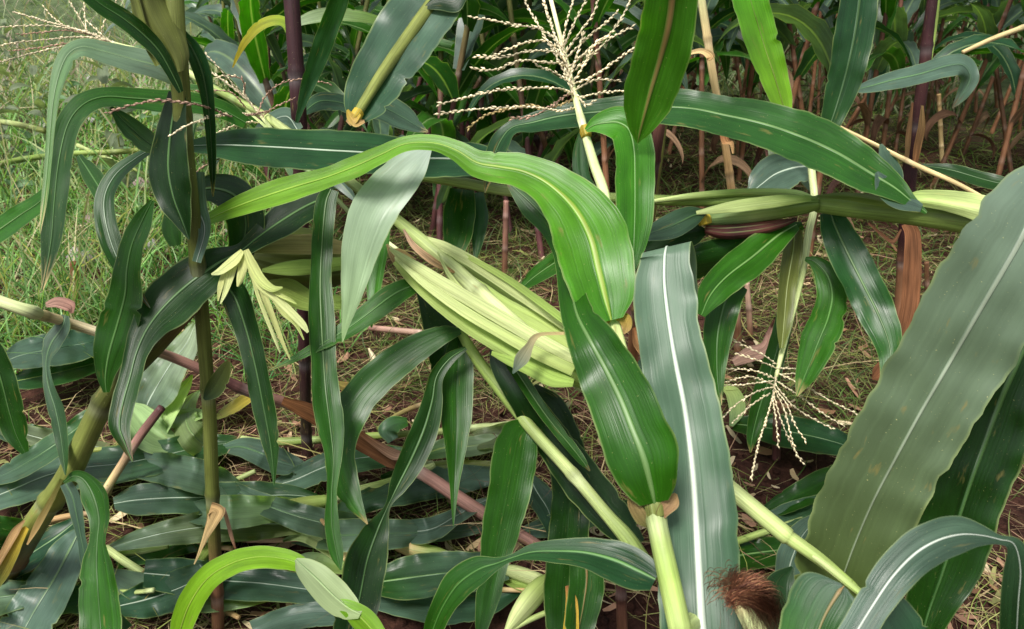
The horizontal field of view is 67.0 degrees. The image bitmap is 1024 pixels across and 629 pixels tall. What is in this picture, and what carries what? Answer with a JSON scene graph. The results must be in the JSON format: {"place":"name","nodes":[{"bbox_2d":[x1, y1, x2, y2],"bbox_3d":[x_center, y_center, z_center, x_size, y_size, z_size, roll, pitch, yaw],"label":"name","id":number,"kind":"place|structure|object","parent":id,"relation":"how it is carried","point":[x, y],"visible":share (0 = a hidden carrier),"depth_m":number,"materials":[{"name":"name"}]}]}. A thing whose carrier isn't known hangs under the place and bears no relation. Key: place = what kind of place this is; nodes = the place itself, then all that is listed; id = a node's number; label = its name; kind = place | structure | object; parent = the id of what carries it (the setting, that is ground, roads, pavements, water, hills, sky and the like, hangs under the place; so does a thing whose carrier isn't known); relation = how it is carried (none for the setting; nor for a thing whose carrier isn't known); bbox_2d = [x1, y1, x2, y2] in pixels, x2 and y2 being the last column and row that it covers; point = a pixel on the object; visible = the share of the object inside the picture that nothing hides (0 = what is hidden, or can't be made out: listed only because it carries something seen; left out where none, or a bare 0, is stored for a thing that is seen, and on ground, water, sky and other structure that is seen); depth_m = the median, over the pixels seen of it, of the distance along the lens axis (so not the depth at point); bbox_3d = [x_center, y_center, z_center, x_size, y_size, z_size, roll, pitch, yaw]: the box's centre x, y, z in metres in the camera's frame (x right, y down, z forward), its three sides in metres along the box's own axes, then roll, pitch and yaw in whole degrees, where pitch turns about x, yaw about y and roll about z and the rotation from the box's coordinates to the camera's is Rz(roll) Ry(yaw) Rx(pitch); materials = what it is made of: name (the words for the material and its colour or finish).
{"place":"outdoors","nodes":[
{"label":"outdoors","id":0,"kind":"place"},
{"bbox_2d":[0,33,334,370],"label":"tall wild grass","id":1,"kind":"structure","parent":0,"point":[21,263],"depth_m":2.83,"materials":[{"name":"plant"}]},
{"bbox_2d":[282,533,346,573],"bbox_3d":[-0.338,0.415,1.393,0.188,0.062,0.098,6,25,12],"label":"corn ear","id":2,"kind":"object","parent":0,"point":[324,557],"visible":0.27,"depth_m":1.39},
{"bbox_2d":[0,0,1023,628],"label":"ground","id":3,"kind":"structure","parent":0,"point":[786,462],"depth_m":2.21,"materials":[{"name":"red soil"}]},
{"bbox_2d":[0,580,25,615],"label":"fallen leaf","id":4,"kind":"object","parent":3,"relation":"on","point":[7,593],"visible":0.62,"depth_m":1.29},
{"bbox_2d":[0,529,80,628],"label":"fallen leaf","id":5,"kind":"object","parent":3,"relation":"on","point":[56,571],"visible":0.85,"depth_m":1.28,"materials":[{"name":"plant"}]},
{"bbox_2d":[17,518,73,577],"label":"fallen leaf","id":6,"kind":"object","parent":3,"relation":"on","point":[53,534],"visible":0.52,"depth_m":1.39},
{"bbox_2d":[6,329,94,368],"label":"fallen leaf","id":7,"kind":"object","parent":3,"relation":"on","point":[75,345],"visible":0.56,"depth_m":1.97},
{"bbox_2d":[16,357,95,388],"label":"fallen leaf","id":8,"kind":"object","parent":3,"relation":"on","point":[32,378],"visible":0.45,"depth_m":1.93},
{"bbox_2d":[63,58,146,216],"bbox_3d":[-1.676,-0.723,3.259,0.328,0.694,0.270,3,24,7],"label":"weed plant","id":9,"kind":"object","parent":3,"relation":"on","point":[115,140],"visible":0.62,"depth_m":3.23,"materials":[{"name":"green plant"}]},
{"bbox_2d":[0,434,237,509],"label":"fallen leaf","id":10,"kind":"object","parent":3,"relation":"on","point":[102,463],"visible":0.51,"depth_m":1.59,"materials":[{"name":"plant"}]},
{"bbox_2d":[0,409,85,484],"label":"fallen leaf","id":11,"kind":"object","parent":10,"relation":"on","point":[42,452],"visible":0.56,"depth_m":1.53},
{"bbox_2d":[104,405,164,493],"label":"fallen stalk","id":12,"kind":"object","parent":10,"relation":"on","point":[143,431],"visible":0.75,"depth_m":1.51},
{"bbox_2d":[173,390,218,456],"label":"fallen leaf","id":13,"kind":"object","parent":10,"relation":"on","point":[188,428],"visible":0.77,"depth_m":1.72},
{"bbox_2d":[130,403,174,453],"bbox_3d":[-0.796,0.253,1.711,0.204,0.077,0.103,35,42,52],"label":"fallen husk","id":14,"kind":"object","parent":13,"relation":"on","point":[142,413],"visible":0.52,"depth_m":1.70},
{"bbox_2d":[39,0,278,628],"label":"corn plant","id":15,"kind":"object","parent":3,"relation":"on","point":[183,191],"visible":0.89,"depth_m":0.96,"materials":[{"name":"green plant"}]},
{"bbox_2d":[0,192,318,628],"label":"corn plant","id":16,"kind":"object","parent":3,"relation":"on","point":[135,336],"visible":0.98,"depth_m":1.04,"materials":[{"name":"green plant"}]},
{"bbox_2d":[136,322,196,409],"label":"fallen leaf","id":17,"kind":"object","parent":3,"relation":"on","point":[161,381],"visible":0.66,"depth_m":1.77,"materials":[{"name":"plant"}]},
{"bbox_2d":[160,375,192,432],"bbox_3d":[-0.764,0.204,1.762,0.063,0.094,0.131,10,26,21],"label":"fallen husk","id":18,"kind":"object","parent":3,"relation":"on","point":[170,413],"visible":0.73,"depth_m":1.76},
{"bbox_2d":[116,541,243,568],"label":"fallen leaf","id":19,"kind":"object","parent":3,"relation":"on","point":[159,554],"visible":0.1,"depth_m":1.43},
{"bbox_2d":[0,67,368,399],"bbox_3d":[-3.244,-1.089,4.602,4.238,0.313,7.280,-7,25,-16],"label":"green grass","id":20,"kind":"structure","parent":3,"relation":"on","point":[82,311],"depth_m":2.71,"materials":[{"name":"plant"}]},
{"bbox_2d":[136,452,238,495],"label":"fallen leaf","id":21,"kind":"object","parent":3,"relation":"on","point":[184,473],"visible":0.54,"depth_m":1.54,"materials":[{"name":"plant"}]},
{"bbox_2d":[113,568,266,612],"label":"fallen leaf","id":22,"kind":"object","parent":3,"relation":"on","point":[127,579],"visible":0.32,"depth_m":1.32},
{"bbox_2d":[109,511,300,550],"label":"fallen leaf","id":23,"kind":"object","parent":3,"relation":"on","point":[181,530],"visible":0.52,"depth_m":1.40,"materials":[{"name":"plant"}]},
{"bbox_2d":[119,551,229,618],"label":"fallen leaf","id":24,"kind":"object","parent":23,"relation":"on","point":[139,606],"visible":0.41,"depth_m":1.27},
{"bbox_2d":[198,0,246,128],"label":"corn plant","id":25,"kind":"object","parent":3,"relation":"on","point":[226,22],"visible":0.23,"depth_m":4.05,"materials":[{"name":"green plant"}]},
{"bbox_2d":[143,557,316,603],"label":"fallen leaf","id":26,"kind":"object","parent":3,"relation":"on","point":[268,585],"visible":0.44,"depth_m":1.31,"materials":[{"name":"plant"}]},
{"bbox_2d":[104,0,360,188],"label":"corn plant","id":27,"kind":"object","parent":3,"relation":"on","point":[215,31],"visible":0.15,"depth_m":3.30,"materials":[{"name":"green plant"}]},
{"bbox_2d":[104,51,397,248],"bbox_3d":[-0.369,-0.249,1.183,0.347,0.287,0.516,-6,25,-14],"label":"corn plant","id":28,"kind":"object","parent":3,"relation":"on","point":[267,124],"visible":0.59,"depth_m":1.28,"materials":[{"name":"green plant"}]},
{"bbox_2d":[223,437,304,474],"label":"fallen leaf","id":29,"kind":"object","parent":3,"relation":"on","point":[252,449],"visible":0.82,"depth_m":1.64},
{"bbox_2d":[186,0,349,114],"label":"corn plant","id":30,"kind":"object","parent":3,"relation":"on","point":[217,9],"visible":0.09,"depth_m":4.19,"materials":[{"name":"green plant"}]},
{"bbox_2d":[0,189,540,545],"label":"corn plant","id":31,"kind":"object","parent":3,"relation":"on","point":[16,218],"visible":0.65,"depth_m":1.36,"materials":[{"name":"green plant"}]},
{"bbox_2d":[170,546,384,628],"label":"corn plant","id":32,"kind":"object","parent":3,"relation":"on","point":[329,591],"visible":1,"depth_m":0.90,"materials":[{"name":"green plant"}]},
{"bbox_2d":[220,0,350,94],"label":"corn plant","id":33,"kind":"object","parent":3,"relation":"on","point":[272,42],"visible":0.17,"depth_m":3.71,"materials":[{"name":"green plant"}]},
{"bbox_2d":[204,0,367,221],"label":"corn plant","id":34,"kind":"object","parent":3,"relation":"on","point":[251,67],"visible":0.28,"depth_m":2.58,"materials":[{"name":"green plant"}]},
{"bbox_2d":[249,602,334,628],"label":"fallen leaf","id":35,"kind":"object","parent":3,"relation":"on","point":[300,616],"visible":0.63,"depth_m":1.26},
{"bbox_2d":[136,388,458,620],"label":"short green grass","id":36,"kind":"structure","parent":3,"relation":"on","point":[339,502],"depth_m":1.57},
{"bbox_2d":[234,481,369,538],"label":"fallen leaf","id":37,"kind":"object","parent":3,"relation":"on","point":[298,517],"visible":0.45,"depth_m":1.43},
{"bbox_2d":[408,497,486,544],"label":"fallen leaf","id":38,"kind":"object","parent":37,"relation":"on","point":[429,530],"visible":0.69,"depth_m":1.43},
{"bbox_2d":[232,0,427,460],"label":"corn plant","id":39,"kind":"object","parent":3,"relation":"on","point":[330,18],"visible":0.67,"depth_m":1.40,"materials":[{"name":"green plant"}]},
{"bbox_2d":[212,0,457,189],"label":"corn plant","id":40,"kind":"object","parent":3,"relation":"on","point":[339,81],"visible":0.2,"depth_m":3.06,"materials":[{"name":"green plant"}]},
{"bbox_2d":[272,445,401,488],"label":"fallen leaf","id":41,"kind":"object","parent":3,"relation":"on","point":[310,472],"visible":0.46,"depth_m":1.60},
{"bbox_2d":[240,421,508,445],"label":"fallen stalk","id":42,"kind":"object","parent":3,"relation":"on","point":[317,440],"visible":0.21,"depth_m":1.76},
{"bbox_2d":[274,0,478,192],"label":"corn plant","id":43,"kind":"object","parent":3,"relation":"on","point":[405,96],"visible":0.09,"depth_m":3.60,"materials":[{"name":"green plant"}]},
{"bbox_2d":[292,518,481,551],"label":"fallen leaf","id":44,"kind":"object","parent":3,"relation":"on","point":[403,533],"visible":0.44,"depth_m":1.40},
{"bbox_2d":[378,416,407,442],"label":"fallen leaf","id":45,"kind":"object","parent":3,"relation":"on","point":[389,427],"visible":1,"depth_m":1.74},
{"bbox_2d":[337,464,489,513],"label":"fallen leaf","id":46,"kind":"object","parent":3,"relation":"on","point":[416,491],"visible":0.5,"depth_m":1.54,"materials":[{"name":"plant"}]},
{"bbox_2d":[267,8,579,240],"bbox_3d":[-0.282,-1.341,2.910,1.254,2.272,0.565,1,2,21],"label":"corn plant","id":47,"kind":"object","parent":3,"relation":"on","point":[489,46],"visible":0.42,"depth_m":2.89,"materials":[{"name":"green plant"}]},
{"bbox_2d":[368,0,490,237],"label":"corn plant","id":48,"kind":"object","parent":3,"relation":"on","point":[446,79],"visible":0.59,"depth_m":2.83,"materials":[{"name":"green plant"}]},
{"bbox_2d":[0,0,860,596],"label":"corn plant","id":49,"kind":"object","parent":3,"relation":"on","point":[512,322],"visible":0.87,"depth_m":1.02,"materials":[{"name":"green plant"}]},
{"bbox_2d":[211,234,341,359],"bbox_3d":[-0.312,-0.056,1.081,0.165,0.129,0.295,0,24,0],"label":"corn ear","id":50,"kind":"object","parent":49,"relation":"hanging from","point":[279,271],"visible":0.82,"depth_m":1.08},
{"bbox_2d":[350,0,511,135],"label":"corn plant","id":51,"kind":"object","parent":3,"relation":"on","point":[379,126],"visible":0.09,"depth_m":2.72,"materials":[{"name":"green plant"}]},
{"bbox_2d":[381,551,508,599],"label":"fallen leaf","id":52,"kind":"object","parent":3,"relation":"on","point":[416,576],"visible":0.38,"depth_m":1.32,"materials":[{"name":"plant"}]},
{"bbox_2d":[378,592,520,624],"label":"fallen leaf","id":53,"kind":"object","parent":3,"relation":"on","point":[418,609],"visible":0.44,"depth_m":1.29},
{"bbox_2d":[324,20,581,135],"bbox_3d":[-0.332,-1.818,3.707,1.428,2.395,0.718,-8,25,-17],"label":"corn plant","id":54,"kind":"object","parent":3,"relation":"on","point":[333,119],"visible":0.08,"depth_m":3.78,"materials":[{"name":"green plant"}]},
{"bbox_2d":[427,434,497,459],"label":"fallen leaf","id":55,"kind":"object","parent":3,"relation":"on","point":[438,451],"visible":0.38,"depth_m":1.71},
{"bbox_2d":[325,326,657,628],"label":"corn plant","id":56,"kind":"object","parent":3,"relation":"on","point":[584,489],"visible":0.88,"depth_m":1.05,"materials":[{"name":"green plant"}]},
{"bbox_2d":[209,0,787,628],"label":"corn plant","id":57,"kind":"object","parent":3,"relation":"on","point":[657,416],"visible":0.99,"depth_m":0.82,"materials":[{"name":"green plant"}]},
{"bbox_2d":[394,0,609,192],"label":"corn plant","id":58,"kind":"object","parent":3,"relation":"on","point":[503,99],"visible":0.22,"depth_m":3.17,"materials":[{"name":"green plant"}]},
{"bbox_2d":[0,147,1004,628],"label":"leaf scraps","id":59,"kind":"object","parent":3,"relation":"on","point":[612,607],"visible":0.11,"depth_m":1.73,"materials":[{"name":"plant"}]},
{"bbox_2d":[344,0,666,355],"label":"corn plant","id":60,"kind":"object","parent":3,"relation":"on","point":[402,41],"visible":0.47,"depth_m":1.10,"materials":[{"name":"green plant"}]},
{"bbox_2d":[405,5,608,235],"bbox_3d":[-0.144,-1.310,3.146,1.114,2.018,0.501,-9,7,-7],"label":"corn plant","id":61,"kind":"object","parent":3,"relation":"on","point":[518,139],"visible":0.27,"depth_m":3.17,"materials":[{"name":"green plant"}]},
{"bbox_2d":[0,0,1014,118],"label":"weeds","id":62,"kind":"object","parent":3,"relation":"on","point":[127,76],"visible":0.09,"depth_m":6.66,"materials":[{"name":"green plant"}]},
{"bbox_2d":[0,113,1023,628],"bbox_3d":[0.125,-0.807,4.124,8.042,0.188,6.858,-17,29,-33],"label":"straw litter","id":63,"kind":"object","parent":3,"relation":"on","point":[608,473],"visible":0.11,"depth_m":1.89,"materials":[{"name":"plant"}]},
{"bbox_2d":[0,145,1023,628],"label":"soil clods","id":64,"kind":"object","parent":3,"relation":"on","point":[638,613],"visible":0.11,"depth_m":1.90,"materials":[{"name":"soil"}]},
{"bbox_2d":[183,494,292,529],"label":"fallen leaf","id":65,"kind":"object","parent":64,"relation":"on","point":[244,511],"visible":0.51,"depth_m":1.41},
{"bbox_2d":[113,481,317,515],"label":"fallen leaf","id":66,"kind":"object","parent":65,"relation":"on","point":[151,498],"visible":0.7,"depth_m":1.51,"materials":[{"name":"plant"}]},
{"bbox_2d":[2,172,1023,628],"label":"green weeds","id":67,"kind":"object","parent":3,"relation":"on","point":[600,444],"visible":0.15,"depth_m":1.75,"materials":[{"name":"green plant"}]},
{"bbox_2d":[449,0,590,163],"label":"corn plant","id":68,"kind":"object","parent":3,"relation":"on","point":[541,134],"visible":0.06,"depth_m":3.52,"materials":[{"name":"green plant"}]},
{"bbox_2d":[504,564,542,590],"bbox_3d":[0.029,0.458,1.317,0.158,0.033,0.045,12,26,24],"label":"corn ear","id":69,"kind":"object","parent":3,"relation":"on","point":[521,579],"visible":0.28,"depth_m":1.32},
{"bbox_2d":[504,574,544,628],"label":"corn ear","id":70,"kind":"object","parent":3,"relation":"on","point":[529,600],"visible":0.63,"depth_m":1.24},
{"bbox_2d":[367,0,687,199],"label":"corn plant","id":71,"kind":"object","parent":3,"relation":"on","point":[635,11],"visible":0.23,"depth_m":3.21,"materials":[{"name":"green plant"}]},
{"bbox_2d":[434,0,639,259],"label":"corn plant","id":72,"kind":"object","parent":3,"relation":"on","point":[535,96],"visible":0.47,"depth_m":2.80,"materials":[{"name":"green plant"}]},
{"bbox_2d":[93,89,984,452],"bbox_3d":[0.602,0.107,1.227,2.320,0.873,0.390,0,24,0],"label":"corn plant","id":73,"kind":"object","parent":3,"relation":"on","point":[749,241],"visible":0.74,"depth_m":1.12,"materials":[{"name":"green plant"}]},
{"bbox_2d":[529,475,551,533],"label":"fallen leaf","id":74,"kind":"object","parent":3,"relation":"on","point":[540,505],"visible":0.51,"depth_m":1.54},
{"bbox_2d":[469,16,638,166],"bbox_3d":[0.342,-1.358,3.184,1.088,1.933,0.484,-11,26,-22],"label":"corn plant","id":75,"kind":"object","parent":3,"relation":"on","point":[627,39],"visible":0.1,"depth_m":3.29,"materials":[{"name":"green plant"}]},
{"bbox_2d":[492,7,622,159],"bbox_3d":[0.428,-1.701,4.023,0.417,2.253,1.762,16,29,32],"label":"corn plant","id":76,"kind":"object","parent":3,"relation":"on","point":[570,143],"visible":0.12,"depth_m":4.01,"materials":[{"name":"green plant"}]},
{"bbox_2d":[468,0,720,220],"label":"corn plant","id":77,"kind":"object","parent":3,"relation":"on","point":[515,74],"visible":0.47,"depth_m":2.56,"materials":[{"name":"green plant"}]},
{"bbox_2d":[537,0,696,181],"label":"corn plant","id":78,"kind":"object","parent":3,"relation":"on","point":[561,133],"visible":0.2,"depth_m":3.57,"materials":[{"name":"green plant"}]},
{"bbox_2d":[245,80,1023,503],"bbox_3d":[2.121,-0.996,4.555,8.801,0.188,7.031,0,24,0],"label":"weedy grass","id":79,"kind":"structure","parent":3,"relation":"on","point":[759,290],"depth_m":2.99,"materials":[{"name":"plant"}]},
{"bbox_2d":[624,0,697,363],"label":"corn plant","id":80,"kind":"object","parent":3,"relation":"on","point":[661,55],"visible":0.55,"depth_m":0.89,"materials":[{"name":"green plant"}]},
{"bbox_2d":[623,0,751,208],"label":"corn plant","id":81,"kind":"object","parent":3,"relation":"on","point":[702,79],"visible":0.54,"depth_m":3.23,"materials":[{"name":"green plant"}]},
{"bbox_2d":[691,0,741,351],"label":"corn plant","id":82,"kind":"object","parent":3,"relation":"on","point":[707,52],"visible":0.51,"depth_m":1.83,"materials":[{"name":"beige plant"}]},
{"bbox_2d":[723,384,745,425],"bbox_3d":[0.534,0.216,1.857,0.050,0.019,0.227,3,24,7],"label":"fallen husk","id":83,"kind":"object","parent":3,"relation":"on","point":[734,397],"visible":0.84,"depth_m":1.86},
{"bbox_2d":[691,0,802,181],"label":"corn plant","id":84,"kind":"object","parent":3,"relation":"on","point":[752,73],"visible":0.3,"depth_m":3.70,"materials":[{"name":"green plant"}]},
{"bbox_2d":[732,319,774,365],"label":"fallen dry leaf","id":85,"kind":"object","parent":3,"relation":"on","point":[737,360],"visible":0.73,"depth_m":2.12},
{"bbox_2d":[739,536,780,570],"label":"fallen leaf","id":86,"kind":"object","parent":3,"relation":"on","point":[753,551],"visible":0.33,"depth_m":1.42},
{"bbox_2d":[726,6,838,109],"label":"corn plant","id":87,"kind":"object","parent":3,"relation":"on","point":[785,33],"visible":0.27,"depth_m":3.64,"materials":[{"name":"green plant"}]},
{"bbox_2d":[733,414,847,454],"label":"fallen leaf","id":88,"kind":"object","parent":3,"relation":"on","point":[821,438],"visible":0.58,"depth_m":1.74,"materials":[{"name":"plant"}]},
{"bbox_2d":[770,495,815,525],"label":"fallen leaf","id":89,"kind":"object","parent":3,"relation":"on","point":[801,512],"visible":0.34,"depth_m":1.49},
{"bbox_2d":[775,515,809,574],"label":"fallen leaf","id":90,"kind":"object","parent":89,"relation":"on","point":[785,555],"visible":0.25,"depth_m":1.33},
{"bbox_2d":[764,465,831,515],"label":"fallen leaf","id":91,"kind":"object","parent":3,"relation":"on","point":[811,484],"visible":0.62,"depth_m":1.53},
{"bbox_2d":[717,0,904,268],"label":"corn plant","id":92,"kind":"object","parent":3,"relation":"on","point":[815,31],"visible":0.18,"depth_m":2.53,"materials":[{"name":"green plant"}]},
{"bbox_2d":[723,0,939,480],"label":"corn plant","id":93,"kind":"object","parent":3,"relation":"on","point":[822,332],"visible":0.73,"depth_m":1.21,"materials":[{"name":"green plant"}]},
{"bbox_2d":[755,0,911,165],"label":"corn plant","id":94,"kind":"object","parent":3,"relation":"on","point":[808,57],"visible":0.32,"depth_m":3.10,"materials":[{"name":"green plant"}]},
{"bbox_2d":[826,0,919,218],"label":"corn plant","id":95,"kind":"object","parent":3,"relation":"on","point":[887,12],"visible":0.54,"depth_m":3.16,"materials":[{"name":"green plant"}]},
{"bbox_2d":[758,166,1023,628],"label":"corn plant","id":96,"kind":"object","parent":3,"relation":"on","point":[912,495],"visible":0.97,"depth_m":0.80,"materials":[{"name":"green plant"}]},
{"bbox_2d":[870,0,926,147],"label":"corn plant","id":97,"kind":"object","parent":3,"relation":"on","point":[907,10],"visible":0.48,"depth_m":3.79,"materials":[{"name":"green plant"}]},
{"bbox_2d":[821,0,978,380],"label":"corn plant","id":98,"kind":"object","parent":3,"relation":"on","point":[854,33],"visible":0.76,"depth_m":1.30,"materials":[{"name":"green plant"}]},
{"bbox_2d":[807,5,1023,141],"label":"corn plant","id":99,"kind":"object","parent":3,"relation":"on","point":[954,10],"visible":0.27,"depth_m":4.14,"materials":[{"name":"green plant"}]},
{"bbox_2d":[841,126,1003,194],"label":"corn plant","id":100,"kind":"object","parent":3,"relation":"on","point":[987,180],"visible":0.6,"depth_m":1.57,"materials":[{"name":"green plant"}]},
{"bbox_2d":[911,0,1023,156],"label":"corn plant","id":101,"kind":"object","parent":3,"relation":"on","point":[980,117],"visible":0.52,"depth_m":4.57,"materials":[{"name":"brown plant"}]},
{"bbox_2d":[925,6,1009,123],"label":"corn plant","id":102,"kind":"object","parent":3,"relation":"on","point":[942,34],"visible":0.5,"depth_m":5.05,"materials":[{"name":"green plant"}]},
{"bbox_2d":[913,0,1023,185],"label":"corn plant","id":103,"kind":"object","parent":3,"relation":"on","point":[990,62],"visible":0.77,"depth_m":3.73,"materials":[{"name":"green plant"}]},
{"bbox_2d":[915,0,1023,172],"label":"corn plant","id":104,"kind":"object","parent":3,"relation":"on","point":[998,14],"visible":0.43,"depth_m":4.00,"materials":[{"name":"brown plant"}]},
{"bbox_2d":[933,34,1023,58],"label":"corn plant","id":105,"kind":"object","parent":3,"relation":"on","point":[957,47],"visible":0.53,"depth_m":2.45,"materials":[{"name":"green plant"}]},
{"bbox_2d":[934,0,1023,189],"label":"corn plant","id":106,"kind":"object","parent":3,"relation":"on","point":[1013,71],"visible":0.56,"depth_m":3.12,"materials":[{"name":"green plant"}]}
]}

